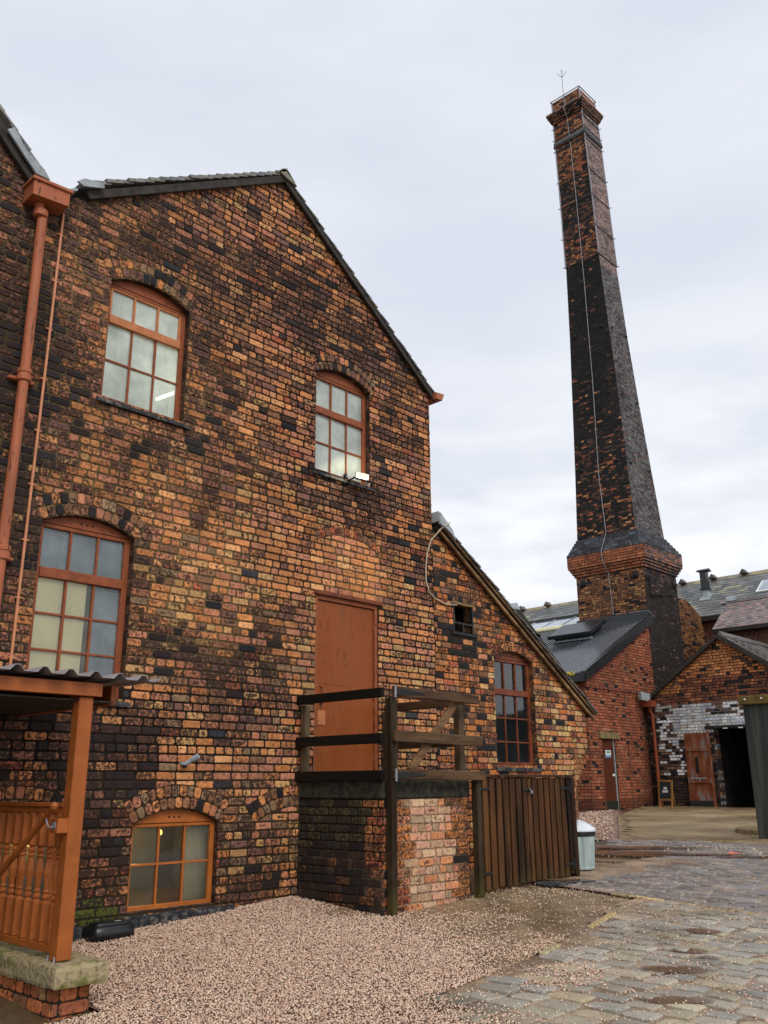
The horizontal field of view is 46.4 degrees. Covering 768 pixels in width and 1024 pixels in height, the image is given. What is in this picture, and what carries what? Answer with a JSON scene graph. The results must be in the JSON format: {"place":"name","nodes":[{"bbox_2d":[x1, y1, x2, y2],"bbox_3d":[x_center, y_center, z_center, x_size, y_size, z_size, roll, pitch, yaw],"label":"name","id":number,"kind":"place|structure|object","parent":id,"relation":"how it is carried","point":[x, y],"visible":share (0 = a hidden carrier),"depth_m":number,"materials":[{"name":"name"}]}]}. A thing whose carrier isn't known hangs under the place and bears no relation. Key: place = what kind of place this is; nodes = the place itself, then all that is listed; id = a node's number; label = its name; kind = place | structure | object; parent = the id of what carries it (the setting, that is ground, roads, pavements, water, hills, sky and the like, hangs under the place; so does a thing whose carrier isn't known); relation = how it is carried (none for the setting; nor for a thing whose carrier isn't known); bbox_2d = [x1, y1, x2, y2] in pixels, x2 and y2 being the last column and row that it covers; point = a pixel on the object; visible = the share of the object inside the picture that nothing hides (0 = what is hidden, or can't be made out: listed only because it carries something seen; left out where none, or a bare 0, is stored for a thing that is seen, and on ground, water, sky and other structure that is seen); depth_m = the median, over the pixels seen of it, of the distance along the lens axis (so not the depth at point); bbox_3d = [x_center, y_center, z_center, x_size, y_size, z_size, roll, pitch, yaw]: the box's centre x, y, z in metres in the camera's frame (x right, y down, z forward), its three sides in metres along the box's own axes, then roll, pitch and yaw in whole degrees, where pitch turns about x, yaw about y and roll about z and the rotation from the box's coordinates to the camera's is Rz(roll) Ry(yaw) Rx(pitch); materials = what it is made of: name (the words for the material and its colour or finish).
{"place":"outdoors","nodes":[
{"label":"outdoors","id":0,"kind":"place"},
{"bbox_2d":[0,807,754,1023],"bbox_3d":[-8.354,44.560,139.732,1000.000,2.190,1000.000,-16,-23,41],"label":"ground","id":1,"kind":"structure","parent":0,"point":[11,1012],"depth_m":6.07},
{"bbox_2d":[0,941,108,1020],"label":"wall","id":2,"kind":"structure","parent":1,"relation":"on","point":[34,981],"depth_m":5.85,"materials":[{"name":"stone"}]},
{"bbox_2d":[0,664,160,963],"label":"porch","id":3,"kind":"object","parent":2,"relation":"on","point":[36,923],"visible":1,"depth_m":6.25,"materials":[{"name":"paint"}]},
{"bbox_2d":[0,104,443,941],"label":"brick workshop","id":4,"kind":"structure","parent":1,"relation":"on","point":[214,388],"depth_m":9.40,"materials":[{"name":"brick"}]},
{"bbox_2d":[1,843,56,902],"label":"window","id":5,"kind":"structure","parent":4,"relation":"in","point":[54,855],"depth_m":7.53,"materials":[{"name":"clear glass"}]},
{"bbox_2d":[28,577,86,673],"bbox_3d":[-2.985,1.105,8.094,0.006,1.030,0.550,-16,-23,41],"label":"blind","id":6,"kind":"object","parent":4,"relation":"attached to","point":[45,632],"visible":0.43,"depth_m":8.14,"materials":[{"name":"beige fabric"}]},
{"bbox_2d":[26,517,130,707],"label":"window","id":7,"kind":"structure","parent":4,"relation":"in","point":[95,555],"depth_m":8.42,"materials":[{"name":"glass"}]},
{"bbox_2d":[0,809,215,920],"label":"window","id":8,"kind":"structure","parent":4,"relation":"in","point":[157,860],"depth_m":8.68,"materials":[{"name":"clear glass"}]},
{"bbox_2d":[95,281,189,429],"bbox_3d":[-2.489,-1.686,9.376,0.178,1.501,1.074,-16,-23,41],"label":"window","id":9,"kind":"structure","parent":4,"relation":"in","point":[143,363],"depth_m":9.41,"materials":[{"name":"glass"}]},
{"bbox_2d":[179,753,199,767],"bbox_3d":[-1.875,2.388,8.585,0.223,0.138,0.079,-5,-18,16],"label":"vent pipe","id":10,"kind":"object","parent":4,"relation":"attached to","point":[195,757],"visible":1,"depth_m":8.56,"materials":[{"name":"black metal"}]},
{"bbox_2d":[182,825,206,900],"bbox_3d":[-1.839,3.432,8.754,0.075,0.950,0.321,-16,-23,41],"label":"curtain","id":11,"kind":"object","parent":4,"relation":"hanging from","point":[194,872],"visible":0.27,"depth_m":8.71,"materials":[{"name":"beige fabric"}]},
{"bbox_2d":[312,372,375,491],"bbox_3d":[-0.537,-1.055,11.311,0.176,1.481,1.054,-16,-23,41],"label":"window","id":12,"kind":"structure","parent":4,"relation":"in","point":[340,404],"depth_m":11.36,"materials":[{"name":"glass"}]},
{"bbox_2d":[313,589,381,770],"bbox_3d":[-0.438,2.021,10.426,0.113,2.110,1.120,-16,-23,41],"label":"door","id":13,"kind":"structure","parent":4,"relation":"in","point":[346,631],"depth_m":10.45,"materials":[{"name":"paint"}]},
{"bbox_2d":[343,472,368,481],"bbox_3d":[-0.341,-0.436,11.054,0.325,0.147,0.111,1,-17,-5],"label":"floodlight","id":14,"kind":"object","parent":4,"relation":"attached to","point":[361,476],"visible":1,"depth_m":11.03,"materials":[{"name":"white metal"}]},
{"bbox_2d":[44,809,767,1023],"bbox_3d":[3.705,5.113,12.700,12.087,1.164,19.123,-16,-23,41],"label":"gravel","id":15,"kind":"structure","parent":1,"relation":"on","point":[279,904],"depth_m":6.78,"materials":[{"name":"beige gravel"}]},
{"bbox_2d":[83,918,134,943],"bbox_3d":[-2.325,3.551,7.576,0.220,0.170,0.400,-16,-23,41],"label":"utility box","id":16,"kind":"object","parent":15,"relation":"on","point":[101,931],"visible":0.94,"depth_m":7.49,"materials":[{"name":"black plastic"}]},
{"bbox_2d":[431,511,598,868],"bbox_3d":[0.219,3.361,14.355,5.150,5.140,3.760,-16,-23,41],"label":"brick lean to","id":17,"kind":"object","parent":1,"relation":"on","point":[532,711],"visible":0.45,"depth_m":12.63,"materials":[{"name":"brick"}]},
{"bbox_2d":[425,522,456,605],"bbox_3d":[0.818,0.677,12.031,0.178,1.111,0.620,-16,-23,41],"label":"cable","id":18,"kind":"object","parent":17,"relation":"attached to","point":[426,570],"visible":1,"depth_m":11.91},
{"bbox_2d":[434,619,543,771],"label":"window","id":19,"kind":"structure","parent":17,"relation":"in","point":[512,689],"depth_m":13.19,"materials":[{"name":"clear glass"}]},
{"bbox_2d":[511,603,562,667],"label":"roof","id":20,"kind":"structure","parent":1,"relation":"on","point":[515,606],"depth_m":18.36,"materials":[{"name":"stone"}]},
{"bbox_2d":[404,841,767,1023],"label":"road bedding","id":21,"kind":"object","parent":1,"relation":"on","point":[621,868],"visible":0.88,"depth_m":7.37,"materials":[{"name":"grey stone"}]},
{"bbox_2d":[539,892,759,955],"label":"kerb","id":22,"kind":"structure","parent":21,"relation":"on","point":[591,926],"depth_m":8.64,"materials":[{"name":"grey stone"}]},
{"bbox_2d":[529,611,654,811],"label":"engine house","id":23,"kind":"structure","parent":1,"relation":"on","point":[607,661],"depth_m":25.49,"materials":[{"name":"brick"}]},
{"bbox_2d":[605,750,610,757],"bbox_3d":[6.142,6.628,24.505,0.018,0.200,0.280,-16,-23,41],"label":"door sign","id":24,"kind":"object","parent":23,"relation":"attached to","point":[608,753],"visible":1,"depth_m":24.49,"materials":[{"name":"white plastic"}]},
{"bbox_2d":[602,739,618,809],"bbox_3d":[6.118,7.149,24.359,0.070,1.880,0.700,-16,-23,41],"label":"door","id":25,"kind":"structure","parent":23,"relation":"in","point":[610,775],"depth_m":24.38,"materials":[{"name":"paint"}]},
{"bbox_2d":[546,69,684,739],"bbox_3d":[7.993,-3.906,31.625,2.854,28.250,2.648,-16,-23,41],"label":"factory chimney","id":26,"kind":"object","parent":1,"relation":"on","point":[624,556],"visible":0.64,"depth_m":30.66,"materials":[{"name":"brick"}]},
{"bbox_2d":[519,569,767,674],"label":"slate roofed works","id":27,"kind":"structure","parent":1,"relation":"on","point":[743,583],"depth_m":34.22,"materials":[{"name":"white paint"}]},
{"bbox_2d":[678,598,705,661],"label":"sloping brick wall","id":28,"kind":"structure","parent":27,"relation":"on","point":[693,634],"depth_m":31.76,"materials":[{"name":"brown brick"}]},
{"bbox_2d":[695,568,712,600],"bbox_3d":[12.243,2.808,34.126,0.450,1.300,0.462,-16,-23,41],"label":"roof flue","id":29,"kind":"object","parent":27,"relation":"on","point":[705,589],"visible":0.97,"depth_m":34.06,"materials":[{"name":"black metal"}]},
{"bbox_2d":[638,631,767,806],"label":"gabled outbuilding","id":30,"kind":"structure","parent":1,"relation":"on","point":[699,753],"depth_m":25.32,"materials":[{"name":"brown brick"}]},
{"bbox_2d":[683,731,716,806],"bbox_3d":[8.777,7.152,24.892,0.760,2.050,0.080,-16,-23,41],"label":"door","id":31,"kind":"structure","parent":30,"relation":"in","point":[699,765],"depth_m":24.88,"materials":[{"name":"brown wood"}]},
{"bbox_2d":[712,594,767,643],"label":"tiled roof building","id":32,"kind":"structure","parent":1,"relation":"on","point":[745,617],"depth_m":29.18,"materials":[{"name":"tile"}]},
{"bbox_2d":[0,0,767,608],"label":"sky","id":33,"kind":"structure","parent":0,"point":[419,136],"materials":[{"name":"white"}]},
{"bbox_2d":[296,849,644,968],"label":"dirt path","id":34,"kind":"structure","parent":0,"point":[563,916],"depth_m":8.63,"materials":[{"name":"beige gravel"}]},
{"bbox_2d":[295,685,485,916],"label":"loading platform","id":35,"kind":"structure","parent":34,"relation":"on","point":[401,846],"depth_m":9.06,"materials":[{"name":"brick"}]},
{"bbox_2d":[481,774,579,890],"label":"timber gate","id":36,"kind":"structure","parent":34,"relation":"on","point":[529,824],"depth_m":10.22,"materials":[{"name":"brown wood"}]},
{"bbox_2d":[533,878,595,886],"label":"drain slab","id":37,"kind":"structure","parent":34,"relation":"on","point":[553,883],"depth_m":10.07,"materials":[{"name":"grey stone"}]},
{"bbox_2d":[545,878,588,880],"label":"puddle","id":38,"kind":"object","parent":37,"relation":"on","point":[561,879],"visible":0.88,"depth_m":10.28,"materials":[{"name":"brown liquid"}]},
{"bbox_2d":[577,820,597,869],"bbox_3d":[2.466,4.213,11.359,0.473,0.584,0.473,-16,-23,41],"label":"dustbin","id":39,"kind":"object","parent":34,"relation":"on","point":[586,833],"visible":0.53,"depth_m":11.19,"materials":[{"name":"silver metal"}]},
{"bbox_2d":[595,858,624,859],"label":"puddle","id":40,"kind":"object","parent":34,"relation":"on","point":[610,858],"visible":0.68,"depth_m":12.10,"materials":[{"name":"brown liquid"}]},
{"bbox_2d":[430,900,767,1023],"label":"cobbled road","id":41,"kind":"structure","parent":0,"point":[611,1009],"depth_m":6.40,"materials":[{"name":"grey stone"}]},
{"bbox_2d":[642,966,711,972],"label":"puddle","id":42,"kind":"object","parent":41,"relation":"on","point":[683,969],"visible":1,"depth_m":6.61,"materials":[{"name":"brown liquid"}]},
{"bbox_2d":[644,996,713,1002],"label":"puddle","id":43,"kind":"object","parent":41,"relation":"on","point":[666,999],"visible":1,"depth_m":5.94,"materials":[{"name":"brown liquid"}]},
{"bbox_2d":[672,948,706,952],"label":"puddle","id":44,"kind":"object","parent":41,"relation":"on","point":[692,950],"visible":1,"depth_m":7.09,"materials":[{"name":"brown liquid"}]},
{"bbox_2d":[687,928,719,933],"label":"puddle","id":45,"kind":"object","parent":41,"relation":"on","point":[699,930],"visible":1,"depth_m":7.76,"materials":[{"name":"brown liquid"}]},
{"bbox_2d":[699,955,718,958],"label":"puddle","id":46,"kind":"object","parent":41,"relation":"on","point":[707,956],"visible":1,"depth_m":6.92,"materials":[{"name":"brown liquid"}]},
{"bbox_2d":[579,810,622,839],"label":"gravel verge","id":47,"kind":"structure","parent":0,"point":[615,825],"depth_m":18.47,"materials":[{"name":"gravel"}]},
{"bbox_2d":[559,839,767,913],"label":"brick pavement","id":48,"kind":"structure","parent":0,"point":[673,875],"depth_m":10.55,"materials":[{"name":"grey stone"}]},
{"bbox_2d":[595,850,687,855],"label":"puddle","id":49,"kind":"object","parent":48,"relation":"on","point":[632,853],"visible":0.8,"depth_m":12.65,"materials":[{"name":"brown liquid"}]},
{"bbox_2d":[595,846,698,848],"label":"puddle","id":50,"kind":"object","parent":48,"relation":"on","point":[646,847],"visible":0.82,"depth_m":13.39,"materials":[{"name":"brown liquid"}]},
{"bbox_2d":[677,853,749,854],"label":"puddle","id":51,"kind":"object","parent":48,"relation":"on","point":[708,854],"visible":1,"depth_m":12.52,"materials":[{"name":"brown liquid"}]},
{"bbox_2d":[720,856,767,857],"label":"puddle","id":52,"kind":"object","parent":48,"relation":"on","point":[750,856],"visible":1,"depth_m":12.28,"materials":[{"name":"brown liquid"}]},
{"bbox_2d":[618,806,767,842],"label":"concrete path","id":53,"kind":"structure","parent":0,"point":[698,823],"depth_m":17.83,"materials":[{"name":"beige concrete"}]},
{"bbox_2d":[657,780,675,806],"bbox_3d":[7.759,7.733,24.567,0.267,0.720,0.532,11,-20,-33],"label":"easel sign","id":54,"kind":"object","parent":53,"relation":"on","point":[665,790],"visible":0.98,"depth_m":24.52,"materials":[{"name":"brown wood"}]},
{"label":"yard road","id":55,"kind":"structure","parent":0,"visible":0},
{"bbox_2d":[735,825,757,834],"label":"concrete block","id":56,"kind":"structure","parent":55,"relation":"on","point":[751,830],"depth_m":15.45,"materials":[{"name":"concrete"}]},
{"bbox_2d":[738,695,767,838],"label":"grey screen","id":57,"kind":"object","parent":55,"relation":"on","point":[755,709],"visible":0.96,"depth_m":14.92,"materials":[{"name":"white paint"}]}
]}

